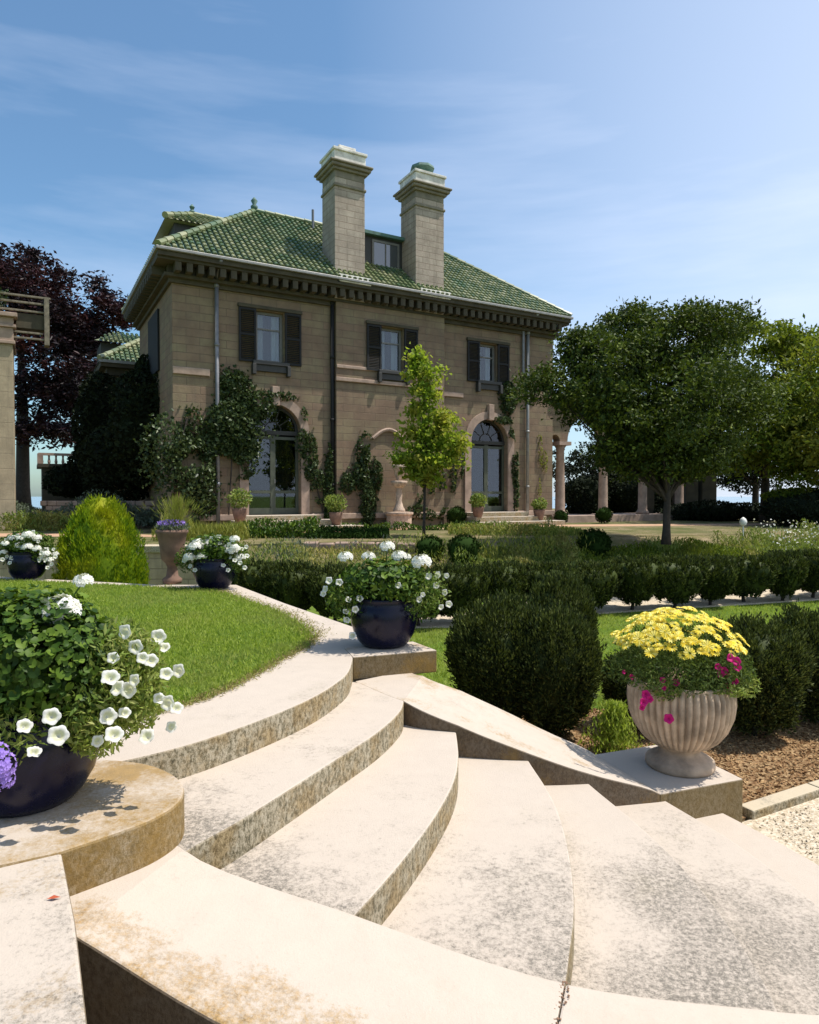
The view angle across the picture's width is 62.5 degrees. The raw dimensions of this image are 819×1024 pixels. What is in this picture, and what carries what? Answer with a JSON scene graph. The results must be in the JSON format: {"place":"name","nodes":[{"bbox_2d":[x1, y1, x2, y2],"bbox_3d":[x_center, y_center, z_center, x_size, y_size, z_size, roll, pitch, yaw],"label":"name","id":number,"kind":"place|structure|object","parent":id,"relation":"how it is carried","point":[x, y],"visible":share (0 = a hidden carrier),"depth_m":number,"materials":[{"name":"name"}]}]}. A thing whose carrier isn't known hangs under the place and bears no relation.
{"place":"outdoors","nodes":[
{"label":"outdoors","id":0,"kind":"place"},
{"bbox_2d":[0,311,16,529],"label":"stone pillar","id":1,"kind":"structure","parent":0,"point":[7,425],"depth_m":22.83,"materials":[{"name":"beige stone"}]},
{"bbox_2d":[0,287,50,347],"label":"pergola","id":2,"kind":"object","parent":1,"relation":"on","point":[33,324],"visible":0.98,"depth_m":23.33,"materials":[{"name":"brown wood"}]},
{"bbox_2d":[0,577,336,717],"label":"lawn","id":3,"kind":"structure","parent":0,"point":[234,661],"depth_m":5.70,"materials":[{"name":"green plant"}]},
{"bbox_2d":[0,577,368,779],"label":"stone path","id":4,"kind":"structure","parent":0,"point":[296,693],"depth_m":3.69,"materials":[{"name":"beige stone"}]},
{"bbox_2d":[0,529,58,578],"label":"potted flowers","id":5,"kind":"object","parent":4,"relation":"on","point":[32,561],"visible":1,"depth_m":9.23,"materials":[{"name":"white plant"}]},
{"bbox_2d":[129,493,217,583],"bbox_3d":[-3.045,0.327,8.844,1.053,1.219,0.962,0,1,0],"label":"terracotta urn","id":6,"kind":"object","parent":4,"relation":"on","point":[171,540],"visible":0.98,"depth_m":8.77,"materials":[{"name":"brown ceramic"}]},
{"bbox_2d":[174,532,250,588],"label":"potted flowers","id":7,"kind":"object","parent":4,"relation":"on","point":[212,558],"visible":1,"depth_m":8.23,"materials":[{"name":"white plant"}]},
{"bbox_2d":[344,642,436,679],"bbox_3d":[-0.158,1.109,5.075,0.645,0.166,0.346,0,1,-20],"label":"stone pedestal","id":8,"kind":"object","parent":4,"relation":"on","point":[413,657],"visible":0.83,"depth_m":4.93,"materials":[{"name":"beige stone"}]},
{"bbox_2d":[320,540,452,648],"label":"potted flowers","id":9,"kind":"object","parent":8,"relation":"on","point":[386,595],"visible":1,"depth_m":5.01,"materials":[{"name":"green plant"}]},
{"bbox_2d":[31,497,759,507],"bbox_3d":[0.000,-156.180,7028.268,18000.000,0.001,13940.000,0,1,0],"label":"sea","id":10,"kind":"structure","parent":0,"point":[35,501],"depth_m":1155.88,"materials":[{"name":"blue liquid"}]},
{"bbox_2d":[0,523,814,536],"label":"brick path","id":11,"kind":"structure","parent":0,"point":[53,534],"depth_m":26.45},
{"bbox_2d":[0,508,818,545],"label":"ground","id":12,"kind":"structure","parent":0,"point":[628,531],"depth_m":22.06,"materials":[{"name":"green plant"}]},
{"bbox_2d":[0,509,76,530],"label":"leafy bed","id":13,"kind":"object","parent":12,"relation":"on","point":[34,520],"visible":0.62,"depth_m":22.43,"materials":[{"name":"green plant"}]},
{"bbox_2d":[37,453,90,510],"bbox_3d":[-16.767,-1.270,34.410,3.900,3.240,2.850,-1,2,-29],"label":"balustraded porch","id":14,"kind":"object","parent":12,"relation":"on","point":[45,496],"visible":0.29,"depth_m":32.57,"materials":[{"name":"stone"}]},
{"bbox_2d":[0,240,136,513],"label":"copper beech","id":15,"kind":"object","parent":12,"relation":"on","point":[75,333],"visible":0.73,"depth_m":36.14,"materials":[{"name":"purple plant"}]},
{"bbox_2d":[16,489,159,526],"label":"wall flowers","id":16,"kind":"object","parent":12,"relation":"on","point":[135,510],"visible":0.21,"depth_m":23.84,"materials":[{"name":"green plant"}]},
{"bbox_2d":[40,501,154,527],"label":"rubble wall","id":17,"kind":"structure","parent":12,"relation":"on","point":[51,505],"depth_m":24.61,"materials":[{"name":"stone"}]},
{"bbox_2d":[93,331,140,500],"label":"house wing","id":18,"kind":"structure","parent":12,"relation":"on","point":[116,361],"depth_m":28.57,"materials":[{"name":"green tile"}]},
{"bbox_2d":[41,389,110,498],"bbox_3d":[-14.379,-3.204,29.997,5.328,5.322,2.831,1,2,41],"label":"ivy mass","id":19,"kind":"object","parent":18,"relation":"attached to","point":[64,478],"visible":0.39,"depth_m":29.96,"materials":[{"name":"green plant"}]},
{"bbox_2d":[151,512,249,540],"bbox_3d":[-5.456,0.403,17.715,2.416,0.942,1.127,0,1,0],"label":"grass bed","id":20,"kind":"object","parent":12,"relation":"on","point":[196,529],"visible":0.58,"depth_m":17.47,"materials":[{"name":"green plant"}]},
{"bbox_2d":[243,516,320,537],"bbox_3d":[-3.699,0.430,19.019,2.300,0.679,1.302,0,1,0],"label":"leafy bed","id":21,"kind":"object","parent":12,"relation":"on","point":[283,529],"visible":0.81,"depth_m":18.68,"materials":[{"name":"green plant"}]},
{"bbox_2d":[121,144,573,532],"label":"mansion","id":22,"kind":"structure","parent":12,"relation":"on","point":[332,314],"depth_m":24.19,"materials":[{"name":"stone"}]},
{"bbox_2d":[70,354,159,500],"bbox_3d":[-11.242,-3.097,26.260,3.397,5.866,7.880,-1,2,-32],"label":"ivy mass","id":23,"kind":"object","parent":22,"relation":"attached to","point":[106,431],"visible":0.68,"depth_m":24.20,"materials":[{"name":"green plant"}]},
{"bbox_2d":[133,400,225,528],"bbox_3d":[-7.071,-1.159,21.086,2.854,4.674,0.928,-1,2,-29],"label":"ivy","id":24,"kind":"object","parent":22,"relation":"attached to","point":[166,450],"visible":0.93,"depth_m":21.00,"materials":[{"name":"green plant"}]},
{"bbox_2d":[224,487,251,521],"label":"potted plant","id":25,"kind":"object","parent":22,"relation":"on","point":[240,514],"visible":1,"depth_m":20.93,"materials":[{"name":"green plant"}]},
{"bbox_2d":[188,364,308,522],"bbox_3d":[-5.215,-2.134,22.335,4.078,5.533,0.545,-1,2,-29],"label":"ivy","id":26,"kind":"object","parent":22,"relation":"attached to","point":[236,443],"visible":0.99,"depth_m":22.08,"materials":[{"name":"green plant"}]},
{"bbox_2d":[237,302,301,377],"bbox_3d":[-4.811,-5.755,22.979,2.220,2.300,0.840,-1,2,-29],"label":"window","id":27,"kind":"structure","parent":22,"relation":"in","point":[268,325],"depth_m":23.00,"materials":[{"name":"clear glass"}]},
{"bbox_2d":[249,409,298,514],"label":"door","id":28,"kind":"structure","parent":22,"relation":"in","point":[271,489],"depth_m":24.43,"materials":[{"name":"paint"}]},
{"bbox_2d":[294,428,334,516],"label":"ivy","id":29,"kind":"object","parent":22,"relation":"attached to","point":[305,447],"visible":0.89,"depth_m":23.54,"materials":[{"name":"green plant"}]},
{"bbox_2d":[323,494,347,524],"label":"potted plant","id":30,"kind":"object","parent":22,"relation":"on","point":[335,517],"visible":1,"depth_m":22.54,"materials":[{"name":"green plant"}]},
{"bbox_2d":[337,430,382,525],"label":"ivy","id":31,"kind":"object","parent":22,"relation":"attached to","point":[362,462],"visible":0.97,"depth_m":24.23,"materials":[{"name":"green plant"}]},
{"bbox_2d":[366,320,418,384],"bbox_3d":[-0.743,-5.818,25.027,2.180,2.190,0.840,-1,2,-29],"label":"window","id":32,"kind":"structure","parent":22,"relation":"in","point":[391,338],"depth_m":25.13,"materials":[{"name":"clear glass"}]},
{"bbox_2d":[407,448,464,524],"bbox_3d":[1.024,-1.142,25.792,3.004,3.622,0.513,-1,2,-35],"label":"ivy","id":33,"kind":"object","parent":22,"relation":"attached to","point":[428,513],"visible":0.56,"depth_m":25.81,"materials":[{"name":"green plant"}]},
{"bbox_2d":[468,493,486,516],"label":"potted plant","id":34,"kind":"object","parent":22,"relation":"on","point":[477,509],"visible":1,"depth_m":25.52,"materials":[{"name":"green plant"}]},
{"bbox_2d":[471,422,503,511],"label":"door","id":35,"kind":"structure","parent":22,"relation":"in","point":[480,454],"depth_m":28.92,"materials":[{"name":"paint"}]},
{"bbox_2d":[466,337,510,393],"bbox_3d":[3.066,-5.869,27.434,2.120,2.120,0.840,-1,2,-29],"label":"window","id":36,"kind":"structure","parent":22,"relation":"in","point":[484,383],"depth_m":27.46,"materials":[{"name":"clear glass"}]},
{"bbox_2d":[493,381,520,511],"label":"ivy","id":37,"kind":"object","parent":22,"relation":"attached to","point":[507,420],"visible":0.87,"depth_m":27.70,"materials":[{"name":"green plant"}]},
{"bbox_2d":[530,497,547,519],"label":"potted plant","id":38,"kind":"object","parent":22,"relation":"on","point":[538,506],"visible":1,"depth_m":27.01,"materials":[{"name":"green plant"}]},
{"bbox_2d":[306,525,389,538],"bbox_3d":[-1.714,0.553,19.218,2.279,0.421,2.080,0,1,0],"label":"leafy bed","id":39,"kind":"object","parent":12,"relation":"on","point":[346,532],"visible":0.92,"depth_m":18.61,"materials":[{"name":"green plant"}]},
{"bbox_2d":[385,464,412,527],"bbox_3d":[-0.382,-0.571,24.492,1.042,2.304,1.042,0,1,0],"label":"stone fountain","id":40,"kind":"object","parent":12,"relation":"on","point":[398,513],"visible":0.82,"depth_m":24.28,"materials":[{"name":"beige stone"}]},
{"bbox_2d":[342,519,479,529],"bbox_3d":[-0.101,0.465,22.969,5.061,0.429,0.599,0,1,0],"label":"leafy bed","id":41,"kind":"object","parent":12,"relation":"on","point":[429,527],"visible":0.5,"depth_m":22.89,"materials":[{"name":"green plant"}]},
{"bbox_2d":[383,342,473,536],"bbox_3d":[0.623,-2.049,19.178,2.504,5.607,2.223,-1,2,-45],"label":"young maple","id":42,"kind":"object","parent":12,"relation":"on","point":[423,463],"visible":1,"depth_m":18.94,"materials":[{"name":"green plant"}]},
{"bbox_2d":[446,505,466,523],"bbox_3d":[1.811,0.158,25.998,0.858,0.863,0.800,0,1,-16],"label":"boxwood ball","id":43,"kind":"object","parent":12,"relation":"on","point":[454,513],"visible":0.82,"depth_m":25.78,"materials":[{"name":"green plant"}]},
{"bbox_2d":[447,520,585,535],"bbox_3d":[3.198,0.491,20.416,4.071,0.508,1.710,0,1,0],"label":"leafy bed","id":44,"kind":"object","parent":12,"relation":"on","point":[458,529],"visible":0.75,"depth_m":19.95,"materials":[{"name":"green plant"}]},
{"bbox_2d":[566,481,594,513],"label":"green shrub","id":45,"kind":"object","parent":12,"relation":"on","point":[580,495],"visible":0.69,"depth_m":32.49,"materials":[{"name":"green plant"}]},
{"bbox_2d":[552,429,636,483],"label":"background tree","id":46,"kind":"object","parent":12,"relation":"on","point":[576,455],"visible":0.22,"depth_m":41.15,"materials":[{"name":"green plant"}]},
{"bbox_2d":[553,462,672,513],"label":"dark shrubs","id":47,"kind":"object","parent":12,"relation":"on","point":[623,497],"visible":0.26,"depth_m":38.77,"materials":[{"name":"green plant"}]},
{"bbox_2d":[552,406,683,522],"bbox_3d":[9.662,-2.388,32.145,9.200,5.620,2.500,-1,2,-29],"label":"arcade","id":48,"kind":"object","parent":12,"relation":"on","point":[561,443],"visible":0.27,"depth_m":29.92,"materials":[{"name":"stone"}]},
{"bbox_2d":[647,470,716,512],"bbox_3d":[13.557,-1.790,33.968,4.400,4.300,0.720,0,1,0],"label":"pergola","id":49,"kind":"object","parent":12,"relation":"on","point":[700,490],"visible":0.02,"depth_m":33.68,"materials":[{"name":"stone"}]},
{"bbox_2d":[653,499,759,520],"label":"dark hedge","id":50,"kind":"object","parent":12,"relation":"on","point":[711,510],"visible":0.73,"depth_m":31.29,"materials":[{"name":"green plant"}]},
{"bbox_2d":[692,313,818,521],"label":"background tree","id":51,"kind":"object","parent":12,"relation":"on","point":[784,333],"visible":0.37,"depth_m":28.25,"materials":[{"name":"green plant"}]},
{"bbox_2d":[717,463,814,504],"bbox_3d":[20.077,-1.854,39.677,5.345,4.272,6.606,-1,1,-21],"label":"background tree","id":52,"kind":"object","parent":12,"relation":"on","point":[750,480],"visible":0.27,"depth_m":39.81,"materials":[{"name":"green plant"}]},
{"bbox_2d":[744,331,818,489],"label":"background tree","id":53,"kind":"object","parent":12,"relation":"on","point":[808,434],"visible":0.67,"depth_m":26.32,"materials":[{"name":"green plant"}]},
{"bbox_2d":[756,485,818,527],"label":"dark hedge","id":54,"kind":"object","parent":12,"relation":"on","point":[781,509],"visible":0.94,"depth_m":25.28,"materials":[{"name":"green plant"}]},
{"bbox_2d":[760,487,818,501],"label":"green shrub","id":55,"kind":"object","parent":54,"relation":"on","point":[786,492],"visible":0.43,"depth_m":27.50,"materials":[{"name":"green plant"}]},
{"bbox_2d":[0,0,818,496],"label":"sky","id":56,"kind":"structure","parent":0,"point":[591,154],"materials":[{"name":"blue"}]},
{"bbox_2d":[242,533,816,570],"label":"garden bank","id":57,"kind":"structure","parent":0,"point":[617,541],"depth_m":18.04,"materials":[{"name":"green plant"}]},
{"bbox_2d":[238,530,452,568],"bbox_3d":[-1.606,0.901,15.588,5.922,0.938,1.707,0,1,-17],"label":"perennial bed","id":58,"kind":"object","parent":57,"relation":"on","point":[333,551],"visible":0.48,"depth_m":15.68,"materials":[{"name":"green plant"}]},
{"bbox_2d":[304,541,415,553],"bbox_3d":[-1.501,0.937,16.825,3.398,0.404,0.495,0,1,0],"label":"stone edging","id":59,"kind":"object","parent":57,"relation":"on","point":[324,545],"visible":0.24,"depth_m":16.63,"materials":[{"name":"beige stone"}]},
{"bbox_2d":[415,534,444,561],"bbox_3d":[0.496,0.919,16.215,0.732,0.790,0.785,1,2,35],"label":"boxwood ball","id":60,"kind":"object","parent":57,"relation":"on","point":[428,544],"visible":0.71,"depth_m":16.01,"materials":[{"name":"green plant"}]},
{"bbox_2d":[447,533,481,563],"bbox_3d":[1.235,0.868,15.220,0.781,0.842,0.837,0,1,-12],"label":"boxwood ball","id":61,"kind":"object","parent":57,"relation":"on","point":[469,543],"visible":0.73,"depth_m":15.01,"materials":[{"name":"green plant"}]},
{"bbox_2d":[451,525,594,566],"bbox_3d":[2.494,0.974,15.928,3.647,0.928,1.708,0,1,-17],"label":"perennial bed","id":62,"kind":"object","parent":57,"relation":"on","point":[568,555],"visible":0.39,"depth_m":16.05,"materials":[{"name":"green plant"}]},
{"bbox_2d":[575,527,612,557],"bbox_3d":[4.648,0.855,17.039,0.927,1.000,0.994,1,2,38],"label":"boxwood ball","id":63,"kind":"object","parent":57,"relation":"on","point":[602,543],"visible":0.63,"depth_m":16.75,"materials":[{"name":"green plant"}]},
{"bbox_2d":[505,295,798,544],"bbox_3d":[6.511,-2.445,18.092,6.679,6.454,7.896,1,2,36],"label":"garden tree","id":64,"kind":"object","parent":57,"relation":"on","point":[634,406],"visible":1,"depth_m":16.16,"materials":[{"name":"green plant"}]},
{"bbox_2d":[567,535,747,561],"bbox_3d":[6.251,1.037,17.055,5.167,0.759,1.707,0,1,-17],"label":"perennial bed","id":65,"kind":"object","parent":57,"relation":"on","point":[710,548],"visible":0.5,"depth_m":17.04,"materials":[{"name":"green plant"}]},
{"bbox_2d":[721,518,818,558],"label":"perennial bed","id":66,"kind":"object","parent":57,"relation":"on","point":[760,546],"visible":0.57,"depth_m":18.22,"materials":[{"name":"green plant"}]},
{"bbox_2d":[307,599,818,707],"bbox_3d":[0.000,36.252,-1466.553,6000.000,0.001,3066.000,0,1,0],"label":"ground","id":67,"kind":"structure","parent":0,"point":[313,610],"depth_m":11.33,"materials":[{"name":"green plant"}]},
{"bbox_2d":[0,544,197,584],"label":"retaining wall","id":68,"kind":"structure","parent":67,"relation":"on","point":[158,569],"depth_m":15.54,"materials":[{"name":"stone"}]},
{"bbox_2d":[50,493,151,583],"bbox_3d":[-4.491,0.888,9.883,1.411,2.368,1.353,0,1,0],"label":"golden conifer","id":69,"kind":"object","parent":67,"relation":"on","point":[99,539],"visible":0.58,"depth_m":9.54,"materials":[{"name":"green plant"}]},
{"bbox_2d":[231,556,276,596],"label":"yew bush","id":70,"kind":"object","parent":67,"relation":"on","point":[248,578],"visible":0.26,"depth_m":11.57,"materials":[{"name":"green plant"}]},
{"bbox_2d":[259,558,319,610],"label":"yew bush","id":71,"kind":"object","parent":67,"relation":"on","point":[284,582],"visible":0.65,"depth_m":11.26,"materials":[{"name":"green plant"}]},
{"bbox_2d":[303,561,359,620],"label":"yew bush","id":72,"kind":"object","parent":67,"relation":"on","point":[316,580],"visible":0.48,"depth_m":11.03,"materials":[{"name":"green plant"}]},
{"bbox_2d":[522,560,583,598],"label":"yew bush","id":73,"kind":"object","parent":67,"relation":"on","point":[536,569],"visible":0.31,"depth_m":11.71,"materials":[{"name":"green plant"}]},
{"bbox_2d":[528,566,599,636],"bbox_3d":[1.612,1.289,7.145,0.788,1.462,0.820,0,1,14],"label":"yew bush","id":74,"kind":"object","parent":67,"relation":"on","point":[560,586],"visible":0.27,"depth_m":6.96,"materials":[{"name":"green plant"}]},
{"bbox_2d":[570,557,625,608],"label":"yew bush","id":75,"kind":"object","parent":67,"relation":"on","point":[601,579],"visible":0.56,"depth_m":12.02,"materials":[{"name":"green plant"}]},
{"bbox_2d":[416,589,818,627],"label":"gravel walk","id":76,"kind":"structure","parent":67,"relation":"on","point":[615,605],"depth_m":13.50,"materials":[{"name":"beige gravel"}]},
{"bbox_2d":[405,568,450,625],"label":"yew bush","id":77,"kind":"object","parent":76,"relation":"on","point":[431,613],"visible":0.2,"depth_m":10.91,"materials":[{"name":"green plant"}]},
{"bbox_2d":[423,560,490,622],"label":"yew bush","id":78,"kind":"object","parent":76,"relation":"on","point":[467,582],"visible":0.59,"depth_m":11.08,"materials":[{"name":"green plant"}]},
{"bbox_2d":[478,558,529,599],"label":"yew bush","id":79,"kind":"object","parent":76,"relation":"on","point":[511,574],"visible":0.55,"depth_m":11.37,"materials":[{"name":"green plant"}]},
{"bbox_2d":[601,553,666,609],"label":"yew bush","id":80,"kind":"object","parent":76,"relation":"on","point":[643,576],"visible":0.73,"depth_m":12.41,"materials":[{"name":"green plant"}]},
{"bbox_2d":[688,552,739,604],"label":"yew bush","id":81,"kind":"object","parent":76,"relation":"on","point":[721,582],"visible":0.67,"depth_m":12.92,"materials":[{"name":"green plant"}]},
{"bbox_2d":[723,551,782,601],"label":"yew bush","id":82,"kind":"object","parent":76,"relation":"on","point":[756,577],"visible":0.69,"depth_m":13.38,"materials":[{"name":"green plant"}]},
{"bbox_2d":[758,548,808,600],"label":"yew bush","id":83,"kind":"object","parent":76,"relation":"on","point":[794,570],"visible":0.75,"depth_m":13.49,"materials":[{"name":"green plant"}]},
{"bbox_2d":[789,547,818,597],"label":"yew bush","id":84,"kind":"object","parent":76,"relation":"on","point":[811,582],"visible":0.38,"depth_m":14.03,"materials":[{"name":"green plant"}]},
{"bbox_2d":[522,708,818,821],"bbox_3d":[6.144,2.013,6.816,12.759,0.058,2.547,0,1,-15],"label":"mulch bed","id":85,"kind":"object","parent":67,"relation":"on","point":[769,756],"visible":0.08,"depth_m":5.58,"materials":[{"name":"brown wood"}]},
{"bbox_2d":[443,586,550,719],"bbox_3d":[0.835,1.359,6.133,1.072,1.365,0.917,0,1,-17],"label":"yew bush","id":86,"kind":"object","parent":85,"relation":"on","point":[481,656],"visible":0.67,"depth_m":5.85,"materials":[{"name":"green plant"}]},
{"bbox_2d":[509,595,607,737],"bbox_3d":[1.273,1.409,5.974,0.928,1.362,0.830,0,1,-7],"label":"yew bush","id":87,"kind":"object","parent":85,"relation":"on","point":[563,661],"visible":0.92,"depth_m":5.73,"materials":[{"name":"green plant"}]},
{"bbox_2d":[577,698,654,754],"bbox_3d":[1.706,1.810,5.631,0.678,0.466,0.675,0,1,0],"label":"lime shrub","id":88,"kind":"object","parent":85,"relation":"on","point":[616,711],"visible":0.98,"depth_m":5.61,"materials":[{"name":"green plant"}]},
{"bbox_2d":[600,644,685,730],"bbox_3d":[2.161,1.621,6.192,0.877,0.870,0.759,1,2,35],"label":"yew bush","id":89,"kind":"object","parent":85,"relation":"on","point":[615,690],"visible":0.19,"depth_m":6.11,"materials":[{"name":"green plant"}]},
{"bbox_2d":[699,611,818,740],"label":"yew bush","id":90,"kind":"object","parent":85,"relation":"on","point":[783,664],"visible":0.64,"depth_m":5.76,"materials":[{"name":"green plant"}]},
{"bbox_2d":[769,597,818,724],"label":"yew bush","id":91,"kind":"object","parent":85,"relation":"on","point":[807,620],"visible":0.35,"depth_m":6.24,"materials":[{"name":"green plant"}]},
{"bbox_2d":[642,551,711,608],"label":"yew bush","id":92,"kind":"object","parent":67,"relation":"on","point":[685,579],"visible":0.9,"depth_m":12.61,"materials":[{"name":"green plant"}]},
{"bbox_2d":[742,780,818,819],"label":"kerb","id":93,"kind":"structure","parent":67,"relation":"on","point":[776,802],"depth_m":4.65,"materials":[{"name":"stone"}]},
{"bbox_2d":[742,798,818,864],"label":"gravel path","id":94,"kind":"structure","parent":0,"point":[767,831],"depth_m":4.37,"materials":[{"name":"beige gravel"}]},
{"bbox_2d":[0,854,86,1023],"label":"stone wall","id":95,"kind":"structure","parent":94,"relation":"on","point":[40,977],"depth_m":1.71,"materials":[{"name":"beige stone"}]},
{"bbox_2d":[70,673,818,1023],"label":"curved staircase","id":96,"kind":"structure","parent":94,"relation":"on","point":[404,849],"depth_m":2.69,"materials":[{"name":"stone"}]},
{"bbox_2d":[0,759,184,895],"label":"stone pedestal","id":97,"kind":"object","parent":96,"relation":"on","point":[109,820],"visible":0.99,"depth_m":2.37,"materials":[{"name":"beige stone"}]},
{"bbox_2d":[0,573,184,817],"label":"potted flowers","id":98,"kind":"object","parent":97,"relation":"on","point":[70,696],"visible":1,"depth_m":2.39,"materials":[{"name":"green plant"}]},
{"bbox_2d":[596,745,742,822],"bbox_3d":[1.753,1.918,4.635,0.670,0.350,0.696,0,1,-20],"label":"stone pedestal","id":99,"kind":"object","parent":94,"relation":"on","point":[719,791],"visible":0.39,"depth_m":4.38,"materials":[{"name":"beige stone"}]},
{"bbox_2d":[601,606,762,778],"bbox_3d":[1.833,1.192,4.631,1.058,1.101,0.872,0,1,0],"label":"flower urn","id":100,"kind":"object","parent":99,"relation":"on","point":[683,716],"visible":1,"depth_m":4.40,"materials":[{"name":"stone"}]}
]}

